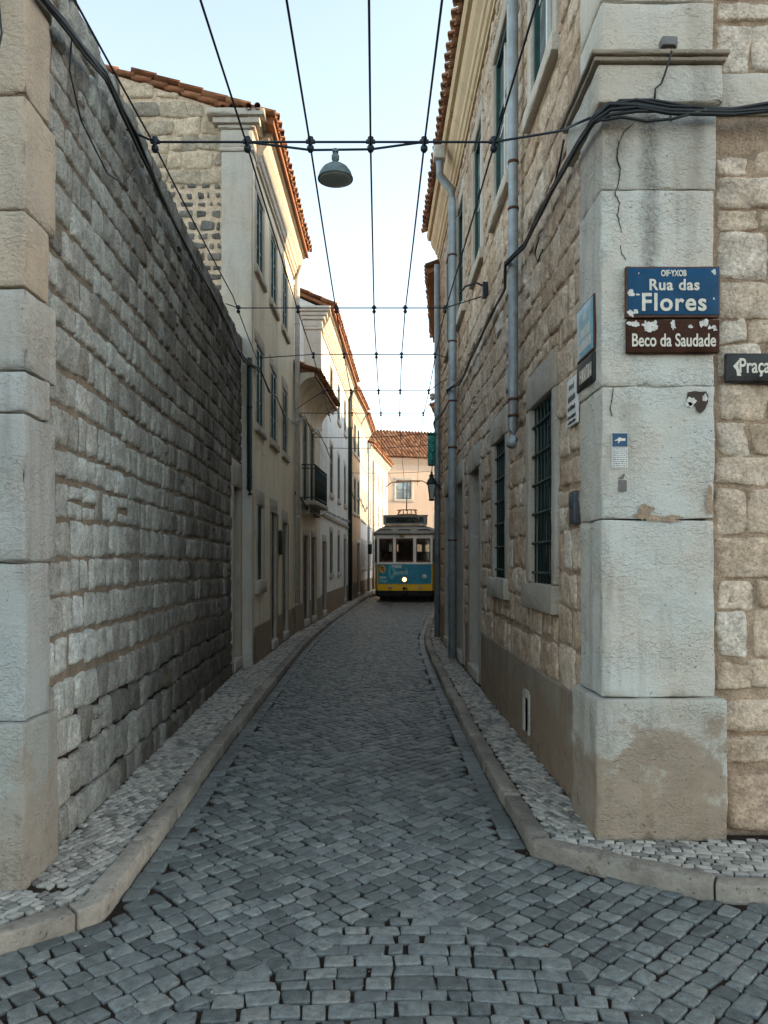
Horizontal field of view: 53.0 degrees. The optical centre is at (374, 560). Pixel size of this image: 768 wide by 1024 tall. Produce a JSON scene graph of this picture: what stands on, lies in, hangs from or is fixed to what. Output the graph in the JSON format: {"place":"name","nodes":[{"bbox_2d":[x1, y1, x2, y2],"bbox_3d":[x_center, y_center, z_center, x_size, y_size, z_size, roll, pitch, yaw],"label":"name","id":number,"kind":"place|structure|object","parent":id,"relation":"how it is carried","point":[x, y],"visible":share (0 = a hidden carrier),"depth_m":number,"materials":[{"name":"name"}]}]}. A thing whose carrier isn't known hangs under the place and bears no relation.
{"place":"outdoors","nodes":[
{"label":"outdoors","id":0,"kind":"place"},
{"bbox_2d":[0,589,374,923],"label":"pavement","id":1,"kind":"structure","parent":0,"point":[92,847],"depth_m":4.84,"materials":[{"name":"stone"}]},
{"bbox_2d":[0,0,242,891],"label":"garden wall","id":2,"kind":"structure","parent":1,"relation":"on","point":[121,656],"depth_m":4.67,"materials":[{"name":"grey stone"}]},
{"bbox_2d":[0,0,259,371],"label":"cable bundle","id":3,"kind":"object","parent":2,"relation":"attached to","point":[87,54],"visible":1,"depth_m":4.97,"materials":[{"name":"rubber"}]},
{"bbox_2d":[230,458,242,672],"bbox_3d":[-1.957,0.070,10.628,0.174,2.866,0.969,0,0,-2],"label":"doorway","id":4,"kind":"structure","parent":2,"relation":"in","point":[236,468],"depth_m":10.98,"materials":[{"name":"grey stone"}]},
{"bbox_2d":[225,296,481,313],"bbox_3d":[-0.388,-3.030,8.901,3.208,0.352,0.635,0,0,14],"label":"span wire","id":5,"kind":"object","parent":2,"relation":"attached to","point":[337,307],"visible":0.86,"depth_m":8.90,"materials":[{"name":"metal"}]},
{"bbox_2d":[77,0,457,432],"label":"sky","id":6,"kind":"structure","parent":0,"point":[166,38],"materials":[{"name":"blue"}]},
{"bbox_2d":[0,594,767,1023],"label":"road","id":7,"kind":"structure","parent":0,"point":[358,696],"depth_m":3.51,"materials":[{"name":"stone"}]},
{"bbox_2d":[361,412,375,594],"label":"sunlit white house","id":8,"kind":"structure","parent":7,"relation":"on","point":[368,427],"depth_m":35.69,"materials":[{"name":"paint"}]},
{"bbox_2d":[361,538,363,571],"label":"window","id":9,"kind":"structure","parent":8,"relation":"in","point":[362,570],"depth_m":33.70,"materials":[{"name":"stone"}]},
{"bbox_2d":[361,483,363,522],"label":"window","id":10,"kind":"structure","parent":8,"relation":"in","point":[362,520],"depth_m":33.64,"materials":[{"name":"stone"}]},
{"bbox_2d":[361,434,363,468],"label":"window","id":11,"kind":"structure","parent":8,"relation":"in","point":[362,466],"depth_m":33.64,"materials":[{"name":"stone"}]},
{"bbox_2d":[363,539,365,571],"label":"window","id":12,"kind":"structure","parent":8,"relation":"in","point":[363,539],"depth_m":34.96,"materials":[{"name":"stone"}]},
{"bbox_2d":[363,486,365,523],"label":"window","id":13,"kind":"structure","parent":8,"relation":"in","point":[364,522],"depth_m":35.37,"materials":[{"name":"stone"}]},
{"bbox_2d":[363,439,365,471],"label":"window","id":14,"kind":"structure","parent":8,"relation":"in","point":[364,470],"depth_m":35.02,"materials":[{"name":"stone"}]},
{"bbox_2d":[365,540,367,570],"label":"window","id":15,"kind":"structure","parent":8,"relation":"in","point":[365,540],"depth_m":36.35,"materials":[{"name":"stone"}]},
{"bbox_2d":[365,489,367,524],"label":"window","id":16,"kind":"structure","parent":8,"relation":"in","point":[365,489],"depth_m":36.33,"materials":[{"name":"stone"}]},
{"bbox_2d":[365,443,367,475],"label":"window","id":17,"kind":"structure","parent":8,"relation":"in","point":[366,473],"depth_m":36.31,"materials":[{"name":"stone"}]},
{"bbox_2d":[367,440,393,589],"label":"end white house","id":18,"kind":"structure","parent":7,"relation":"on","point":[379,471],"depth_m":40.74,"materials":[{"name":"paint"}]},
{"bbox_2d":[370,497,371,528],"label":"window","id":19,"kind":"structure","parent":18,"relation":"in","point":[370,497],"depth_m":38.91,"materials":[{"name":"stone"}]},
{"bbox_2d":[378,502,379,528],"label":"window","id":20,"kind":"structure","parent":18,"relation":"in","point":[378,502],"depth_m":42.22,"materials":[{"name":"stone"}]},
{"bbox_2d":[378,471,380,494],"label":"window","id":21,"kind":"structure","parent":18,"relation":"in","point":[379,493],"depth_m":42.17,"materials":[{"name":"stone"}]},
{"bbox_2d":[382,475,383,497],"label":"window","id":22,"kind":"structure","parent":18,"relation":"in","point":[382,475],"depth_m":44.23,"materials":[{"name":"stone"}]},
{"bbox_2d":[385,478,386,499],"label":"window","id":23,"kind":"structure","parent":18,"relation":"in","point":[385,478],"depth_m":45.55,"materials":[{"name":"stone"}]},
{"bbox_2d":[7,718,766,1023],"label":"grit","id":24,"kind":"object","parent":7,"relation":"on","point":[85,946],"visible":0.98,"depth_m":3.24,"materials":[{"name":"stone"}]},
{"bbox_2d":[381,601,417,621],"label":"tram rails","id":25,"kind":"object","parent":7,"relation":"on","point":[390,607],"visible":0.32,"depth_m":23.48,"materials":[{"name":"metal"}]},
{"bbox_2d":[368,480,433,600],"bbox_3d":[1.539,-0.799,33.204,2.729,4.819,8.531,0,0,7],"label":"tram","id":26,"kind":"object","parent":25,"relation":"on","point":[405,572],"visible":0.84,"depth_m":29.34,"materials":[{"name":"yellow paint"}]},
{"bbox_2d":[429,402,433,412],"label":"beige house","id":27,"kind":"structure","parent":7,"relation":"on","point":[431,405],"depth_m":27.21,"materials":[{"name":"paint"}]},
{"bbox_2d":[424,259,439,342],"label":"ochre house","id":28,"kind":"structure","parent":7,"relation":"on","point":[429,275],"depth_m":16.60,"materials":[{"name":"paint"}]},
{"bbox_2d":[430,621,767,882],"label":"pavement","id":29,"kind":"structure","parent":0,"point":[546,798],"depth_m":4.57,"materials":[{"name":"stone"}]},
{"bbox_3d":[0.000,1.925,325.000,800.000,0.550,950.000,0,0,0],"label":"ground","id":30,"kind":"structure","parent":0,"visible":0},
{"bbox_2d":[10,64,311,665],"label":"gable house","id":31,"kind":"structure","parent":30,"relation":"on","point":[216,184],"depth_m":11.23,"materials":[{"name":"beige paint"}]},
{"bbox_2d":[254,328,266,439],"bbox_3d":[-1.774,-2.659,11.735,0.131,1.528,0.933,0,0,1],"label":"window","id":32,"kind":"structure","parent":31,"relation":"in","point":[259,424],"depth_m":11.74,"materials":[{"name":"grey stone"}]},
{"bbox_2d":[254,176,266,292],"bbox_3d":[-1.773,-4.954,11.735,0.144,1.456,0.934,0,0,0],"label":"window","id":33,"kind":"structure","parent":31,"relation":"in","point":[259,204],"depth_m":11.74,"materials":[{"name":"grey stone"}]},
{"bbox_2d":[255,489,266,593],"bbox_3d":[-1.772,-0.279,11.750,0.146,1.570,0.826,0,0,0],"label":"window","id":34,"kind":"structure","parent":31,"relation":"in","point":[260,585],"depth_m":11.79,"materials":[{"name":"grey stone"}]},
{"bbox_2d":[269,354,279,452],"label":"window","id":35,"kind":"structure","parent":31,"relation":"in","point":[273,440],"depth_m":13.18,"materials":[{"name":"grey stone"}]},
{"bbox_2d":[269,218,279,320],"bbox_3d":[-1.750,-4.955,13.176,0.130,1.457,0.958,0,0,1],"label":"window","id":36,"kind":"structure","parent":31,"relation":"in","point":[273,299],"depth_m":13.18,"materials":[{"name":"grey stone"}]},
{"bbox_2d":[270,498,278,648],"bbox_3d":[-1.754,0.230,13.175,0.145,2.545,0.816,0,0,0],"label":"doorway","id":37,"kind":"structure","parent":31,"relation":"in","point":[273,503],"depth_m":13.37,"materials":[{"name":"grey stone"}]},
{"bbox_2d":[279,530,282,554],"bbox_3d":[-1.691,-0.320,13.849,0.065,0.442,0.242,0,0,0],"label":"letter box","id":38,"kind":"object","parent":31,"relation":"attached to","point":[280,542],"visible":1,"depth_m":13.74,"materials":[{"name":"metal"}]},
{"bbox_2d":[281,375,289,462],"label":"window","id":39,"kind":"structure","parent":31,"relation":"in","point":[284,452],"depth_m":14.60,"materials":[{"name":"grey stone"}]},
{"bbox_2d":[282,509,288,640],"bbox_3d":[-1.730,0.281,14.626,0.146,2.445,0.817,0,0,0],"label":"doorway","id":40,"kind":"structure","parent":31,"relation":"in","point":[284,513],"depth_m":14.86,"materials":[{"name":"grey stone"}]},
{"bbox_2d":[281,253,290,343],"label":"window","id":41,"kind":"structure","parent":31,"relation":"in","point":[285,317],"depth_m":14.60,"materials":[{"name":"grey stone"}]},
{"bbox_2d":[259,366,331,462],"bbox_3d":[-1.511,-2.887,16.634,0.134,0.644,10.585,0,0,3],"label":"cable bundle","id":42,"kind":"object","parent":31,"relation":"attached to","point":[282,411],"visible":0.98,"depth_m":14.17,"materials":[{"name":"rubber"}]},
{"bbox_2d":[340,445,426,448],"bbox_3d":[0.350,-3.012,20.350,3.374,0.090,0.016,0,0,12],"label":"span wire","id":43,"kind":"object","parent":42,"relation":"attached to","point":[385,447],"visible":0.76,"depth_m":20.41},
{"bbox_2d":[0,591,374,955],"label":"kerb","id":44,"kind":"structure","parent":30,"relation":"on","point":[102,898],"depth_m":4.03,"materials":[{"name":"stone"}]},
{"bbox_2d":[294,360,340,633],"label":"building facade","id":45,"kind":"structure","parent":30,"relation":"on","point":[313,496],"depth_m":17.80,"materials":[{"name":"beige paint"}]},
{"bbox_2d":[302,418,307,499],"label":"window","id":46,"kind":"structure","parent":45,"relation":"in","point":[304,427],"depth_m":17.71,"materials":[{"name":"grey stone"}]},
{"bbox_2d":[303,528,309,626],"bbox_3d":[-1.597,0.395,17.626,0.137,2.216,0.860,0,0,4],"label":"doorway","id":47,"kind":"structure","parent":45,"relation":"in","point":[305,532],"depth_m":17.89,"materials":[{"name":"grey stone"}]},
{"bbox_2d":[310,426,314,499],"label":"window","id":48,"kind":"structure","parent":45,"relation":"in","point":[312,443],"depth_m":18.76,"materials":[{"name":"grey stone"}]},
{"bbox_2d":[311,531,316,621],"bbox_3d":[-1.514,0.396,18.801,0.138,2.212,0.809,0,0,4],"label":"doorway","id":49,"kind":"structure","parent":45,"relation":"in","point":[313,534],"depth_m":19.07,"materials":[{"name":"grey stone"}]},
{"bbox_2d":[294,285,359,618],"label":"white house","id":50,"kind":"structure","parent":30,"relation":"on","point":[321,328],"depth_m":23.00,"materials":[{"name":"paint"}]},
{"bbox_2d":[295,491,349,522],"bbox_3d":[-1.203,-1.246,22.083,0.202,0.413,12.472,0,0,3],"label":"cable bundle","id":51,"kind":"object","parent":50,"relation":"attached to","point":[321,512],"visible":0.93,"depth_m":19.58,"materials":[{"name":"rubber"}]},
{"bbox_2d":[322,534,326,615],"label":"doorway","id":52,"kind":"structure","parent":50,"relation":"in","point":[324,538],"depth_m":21.20,"materials":[{"name":"stone"}]},
{"bbox_2d":[329,527,333,577],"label":"window","id":53,"kind":"structure","parent":50,"relation":"in","point":[331,575],"depth_m":22.90,"materials":[{"name":"stone"}]},
{"bbox_2d":[329,439,334,499],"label":"window","id":54,"kind":"structure","parent":50,"relation":"in","point":[331,495],"depth_m":22.90,"materials":[{"name":"stone"}]},
{"bbox_2d":[330,360,333,414],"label":"window","id":55,"kind":"structure","parent":50,"relation":"in","point":[331,366],"depth_m":22.89,"materials":[{"name":"stone"}]},
{"bbox_2d":[337,450,340,504],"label":"window","id":56,"kind":"structure","parent":50,"relation":"in","point":[338,454],"depth_m":24.76,"materials":[{"name":"stone"}]},
{"bbox_2d":[337,378,340,427],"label":"window","id":57,"kind":"structure","parent":50,"relation":"in","point":[338,383],"depth_m":24.93,"materials":[{"name":"stone"}]},
{"bbox_2d":[337,529,340,576],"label":"window","id":58,"kind":"structure","parent":50,"relation":"in","point":[338,531],"depth_m":24.98,"materials":[{"name":"stone"}]},
{"bbox_2d":[344,460,346,509],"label":"window","id":59,"kind":"structure","parent":50,"relation":"in","point":[345,506],"depth_m":27.23,"materials":[{"name":"stone"}]},
{"bbox_2d":[344,395,346,438],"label":"window","id":60,"kind":"structure","parent":50,"relation":"in","point":[345,434],"depth_m":27.23,"materials":[{"name":"stone"}]},
{"bbox_2d":[344,534,346,602],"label":"doorway","id":61,"kind":"structure","parent":50,"relation":"in","point":[345,599],"depth_m":27.46,"materials":[{"name":"stone"}]},
{"bbox_2d":[352,386,369,598],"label":"peach house","id":62,"kind":"structure","parent":30,"relation":"on","point":[359,403],"depth_m":31.38,"materials":[{"name":"paint"}]},
{"bbox_2d":[352,538,352,598],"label":"doorway","id":63,"kind":"structure","parent":62,"relation":"in","point":[352,538],"depth_m":30.00,"materials":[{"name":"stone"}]},
{"bbox_2d":[352,472,353,514],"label":"window","id":64,"kind":"structure","parent":62,"relation":"in","point":[352,472],"depth_m":30.00,"materials":[{"name":"stone"}]},
{"bbox_2d":[353,420,356,457],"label":"window","id":65,"kind":"structure","parent":62,"relation":"in","point":[354,453],"depth_m":30.91,"materials":[{"name":"stone"}]},
{"bbox_2d":[354,474,356,516],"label":"window","id":66,"kind":"structure","parent":62,"relation":"in","point":[355,514],"depth_m":30.99,"materials":[{"name":"stone"}]},
{"bbox_2d":[357,539,359,595],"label":"doorway","id":67,"kind":"structure","parent":62,"relation":"in","point":[358,541],"depth_m":32.66,"materials":[{"name":"stone"}]},
{"bbox_2d":[357,477,360,517],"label":"window","id":68,"kind":"structure","parent":62,"relation":"in","point":[358,480],"depth_m":32.62,"materials":[{"name":"stone"}]},
{"bbox_2d":[357,425,360,461],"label":"window","id":69,"kind":"structure","parent":62,"relation":"in","point":[358,429],"depth_m":32.59,"materials":[{"name":"stone"}]},
{"bbox_2d":[350,485,368,511],"bbox_3d":[-0.588,-2.461,32.804,0.079,0.616,8.839,0,0,4],"label":"cable bundle","id":70,"kind":"object","parent":62,"relation":"attached to","point":[359,498],"visible":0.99,"depth_m":31.66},
{"bbox_2d":[369,429,433,551],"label":"facing house","id":71,"kind":"structure","parent":30,"relation":"on","point":[418,500],"depth_m":52.45,"materials":[{"name":"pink paint"}]},
{"bbox_2d":[393,477,413,501],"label":"window","id":72,"kind":"structure","parent":71,"relation":"in","point":[400,489],"depth_m":52.24,"materials":[{"name":"stone"}]},
{"bbox_2d":[421,0,767,840],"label":"stone building","id":73,"kind":"structure","parent":30,"relation":"on","point":[609,652],"depth_m":4.34,"materials":[{"name":"beige stone"}]},
{"bbox_2d":[295,378,447,409],"bbox_3d":[-0.629,-3.017,14.091,3.968,0.217,1.296,0,0,42],"label":"span wire","id":74,"kind":"object","parent":73,"relation":"attached to","point":[428,390],"visible":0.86,"depth_m":13.49,"materials":[{"name":"metal"}]},
{"bbox_2d":[325,393,433,415],"bbox_3d":[-0.111,-3.093,15.750,3.138,0.315,0.710,0,0,20],"label":"span wire","id":75,"kind":"object","parent":73,"relation":"attached to","point":[431,395],"visible":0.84,"depth_m":15.70,"materials":[{"name":"black metal"}]},
{"bbox_2d":[427,433,436,465],"bbox_3d":[1.100,-2.140,14.893,0.170,0.625,0.255,0,0,0],"label":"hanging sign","id":76,"kind":"object","parent":73,"relation":"attached to","point":[431,444],"visible":0.98,"depth_m":14.79,"materials":[{"name":"teal paint"}]},
{"bbox_2d":[426,452,440,500],"bbox_3d":[1.115,-1.622,14.652,0.203,1.005,0.333,0,0,37],"label":"wall lantern","id":77,"kind":"object","parent":73,"relation":"attached to","point":[431,483],"depth_m":14.55,"materials":[{"name":"black metal"}]},
{"bbox_2d":[443,244,447,362],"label":"window","id":78,"kind":"structure","parent":73,"relation":"in","point":[446,254],"depth_m":13.70,"materials":[{"name":"stone"}]},
{"bbox_2d":[443,477,447,647],"bbox_3d":[1.399,0.025,13.525,0.333,2.957,1.017,0,0,0],"label":"doorway","id":79,"kind":"structure","parent":73,"relation":"in","point":[445,638],"depth_m":13.90,"materials":[{"name":"grey stone"}]},
{"bbox_2d":[456,458,464,664],"bbox_3d":[1.398,0.025,11.500,0.334,2.957,1.067,0,0,0],"label":"doorway","id":80,"kind":"structure","parent":73,"relation":"in","point":[460,467],"depth_m":11.90,"materials":[{"name":"grey stone"}]},
{"bbox_2d":[456,175,465,331],"bbox_3d":[1.290,-4.509,11.423,0.149,1.945,1.055,0,0,0],"label":"window","id":81,"kind":"structure","parent":73,"relation":"in","point":[461,308],"depth_m":11.56,"materials":[{"name":"stone"}]},
{"bbox_2d":[459,282,487,298],"bbox_3d":[1.107,-3.050,8.687,0.325,0.180,0.106,0,0,8],"label":"wire bracket","id":82,"kind":"object","parent":73,"relation":"attached to","point":[484,285],"visible":1,"depth_m":8.66,"materials":[{"name":"metal"}]},
{"bbox_2d":[467,439,481,684],"bbox_3d":[1.399,0.025,9.815,0.332,2.954,1.197,0,0,0],"label":"doorway","id":83,"kind":"structure","parent":73,"relation":"in","point":[474,456],"depth_m":10.28,"materials":[{"name":"grey stone"}]},
{"bbox_2d":[468,93,484,289],"bbox_3d":[1.291,-4.511,9.541,0.148,1.945,1.085,0,0,0],"label":"window","id":84,"kind":"structure","parent":73,"relation":"in","point":[477,162],"depth_m":9.80,"materials":[{"name":"stone"}]},
{"bbox_2d":[488,0,507,232],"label":"window","id":85,"kind":"structure","parent":73,"relation":"in","point":[499,55],"depth_m":8.02,"materials":[{"name":"stone"}]},
{"bbox_2d":[487,404,510,599],"bbox_3d":[1.293,-0.554,7.819,0.164,1.877,1.087,0,0,0],"label":"window","id":86,"kind":"structure","parent":73,"relation":"in","point":[497,585],"depth_m":7.92,"materials":[{"name":"grey stone"}]},
{"bbox_2d":[521,346,559,614],"bbox_3d":[1.293,-0.555,5.873,0.164,1.878,1.114,0,0,0],"label":"window","id":87,"kind":"structure","parent":73,"relation":"in","point":[542,424],"depth_m":5.90,"materials":[{"name":"grey stone"}]},
{"bbox_2d":[522,0,559,133],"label":"window","id":88,"kind":"structure","parent":73,"relation":"in","point":[543,36],"depth_m":6.07,"materials":[{"name":"stone"}]},
{"bbox_2d":[567,374,579,428],"bbox_3d":[1.250,-1.000,4.859,0.020,0.302,0.253,0,0,0],"label":"paper notice","id":89,"kind":"object","parent":73,"relation":"attached to","point":[573,403],"visible":0.97,"depth_m":4.83,"materials":[{"name":"white"}]},
{"bbox_2d":[569,490,580,524],"bbox_3d":[1.257,-0.330,4.831,0.068,0.211,0.121,0,0,0],"label":"meter box","id":90,"kind":"object","parent":73,"relation":"attached to","point":[574,513],"visible":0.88,"depth_m":4.77,"materials":[{"name":"metal"}]},
{"bbox_2d":[577,293,595,364],"bbox_3d":[1.246,-1.360,4.550,0.017,0.322,0.362,0,0,0],"label":"side sign","id":91,"kind":"object","parent":73,"relation":"attached to","point":[586,329],"visible":1,"depth_m":4.50,"materials":[{"name":"metal"}]},
{"bbox_2d":[577,351,595,393],"bbox_3d":[1.247,-1.107,4.550,0.017,0.167,0.362,0,0,0],"label":"side sign","id":92,"kind":"object","parent":73,"relation":"attached to","point":[586,371],"visible":1,"depth_m":4.51,"materials":[{"name":"metal"}]},
{"bbox_2d":[433,98,767,427],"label":"cable bundle","id":93,"kind":"object","parent":73,"relation":"attached to","point":[622,107],"visible":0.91,"depth_m":4.18,"materials":[{"name":"rubber"}]},
{"bbox_2d":[126,117,590,152],"bbox_3d":[-0.146,-2.735,5.181,3.132,0.542,0.801,0,0,19],"label":"span wire","id":94,"kind":"object","parent":93,"relation":"attached to","point":[309,148],"visible":0.91,"depth_m":5.24,"materials":[{"name":"metal"}]},
{"bbox_2d":[73,0,257,361],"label":"overhead wire","id":95,"kind":"object","parent":94,"relation":"attached to","point":[101,49],"visible":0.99,"depth_m":5.10,"materials":[{"name":"metal"}]},
{"bbox_2d":[199,0,330,421],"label":"overhead wire","id":96,"kind":"object","parent":94,"relation":"attached to","point":[215,47],"visible":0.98,"depth_m":5.22,"materials":[{"name":"metal"}]},
{"bbox_2d":[285,0,353,444],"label":"overhead wire","id":97,"kind":"object","parent":94,"relation":"attached to","point":[293,43],"visible":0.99,"depth_m":5.37,"materials":[{"name":"metal"}]},
{"bbox_2d":[261,352,447,358],"bbox_3d":[-0.284,-3.002,11.441,2.920,0.247,0.923,0,0,0],"label":"span wire","id":98,"kind":"object","parent":97,"relation":"attached to","point":[344,357],"visible":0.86,"depth_m":10.99,"materials":[{"name":"metal"}]},
{"bbox_2d":[318,148,352,187],"bbox_3d":[-0.270,-2.696,5.250,0.242,0.218,0.242,0,0,0],"label":"hanging lamp","id":99,"kind":"object","parent":94,"relation":"hanging from","point":[334,173],"visible":1,"depth_m":5.20,"materials":[{"name":"metal"}]},
{"bbox_2d":[368,0,393,486],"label":"overhead wire","id":100,"kind":"object","parent":94,"relation":"hanging from","point":[369,46],"visible":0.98,"depth_m":5.43,"materials":[{"name":"metal"}]},
{"bbox_2d":[399,0,442,482],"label":"overhead wire","id":101,"kind":"object","parent":94,"relation":"attached to","point":[436,46],"visible":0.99,"depth_m":5.43,"materials":[{"name":"metal"}]},
{"bbox_2d":[417,0,537,485],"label":"overhead wire","id":102,"kind":"object","parent":94,"relation":"attached to","point":[522,49],"visible":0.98,"depth_m":5.45,"materials":[{"name":"metal"}]},
{"bbox_2d":[315,433,427,437],"bbox_3d":[0.150,-2.962,18.250,3.277,0.090,0.016,0,0,12],"label":"span wire","id":103,"kind":"object","parent":102,"relation":"attached to","point":[365,437],"visible":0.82,"depth_m":18.35,"materials":[{"name":"metal"}]},
{"bbox_2d":[611,433,627,468],"bbox_3d":[1.355,-0.605,4.263,0.090,0.198,0.014,0,0,0],"label":"notice sticker","id":104,"kind":"object","parent":73,"relation":"attached to","point":[619,450],"visible":1,"depth_m":4.26,"materials":[{"name":"white paper"}]},
{"bbox_2d":[617,474,626,491],"bbox_3d":[1.368,-0.429,4.263,0.054,0.103,0.001,0,0,0],"label":"paper scrap","id":105,"kind":"object","parent":73,"relation":"attached to","point":[622,485],"visible":1,"depth_m":4.26,"materials":[{"name":"paper"}]},
{"bbox_2d":[654,36,676,98],"bbox_3d":[1.590,-2.695,4.212,0.119,0.322,0.076,0,0,0],"label":"flood light","id":106,"kind":"object","parent":73,"relation":"attached to","point":[667,42],"visible":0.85,"depth_m":4.20,"materials":[{"name":"grey metal"}]},
{"bbox_2d":[624,266,719,318],"bbox_3d":[1.640,-1.476,4.247,0.519,0.285,0.039,0,0,0],"label":"street sign","id":107,"kind":"object","parent":73,"relation":"attached to","point":[672,292],"visible":1,"depth_m":4.23,"materials":[{"name":"metal"}]},
{"bbox_2d":[625,319,719,353],"bbox_3d":[1.640,-1.235,4.249,0.518,0.188,0.034,0,0,0],"label":"street sign","id":108,"kind":"object","parent":73,"relation":"attached to","point":[671,336],"visible":1,"depth_m":4.24,"materials":[{"name":"brown metal"}]},
{"bbox_2d":[685,391,707,413],"bbox_3d":[1.782,-0.875,4.262,0.130,0.126,0.001,0,0,0],"label":"torn poster","id":109,"kind":"object","parent":73,"relation":"attached to","point":[698,400],"visible":1,"depth_m":4.26,"materials":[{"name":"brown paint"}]},
{"bbox_2d":[724,353,767,383],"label":"direction sign","id":110,"kind":"object","parent":73,"relation":"attached to","point":[746,368],"visible":1,"depth_m":4.27,"materials":[{"name":"metal"}]},
{"bbox_2d":[425,610,767,905],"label":"kerb","id":111,"kind":"structure","parent":30,"relation":"on","point":[539,843],"depth_m":3.98,"materials":[{"name":"stone"}]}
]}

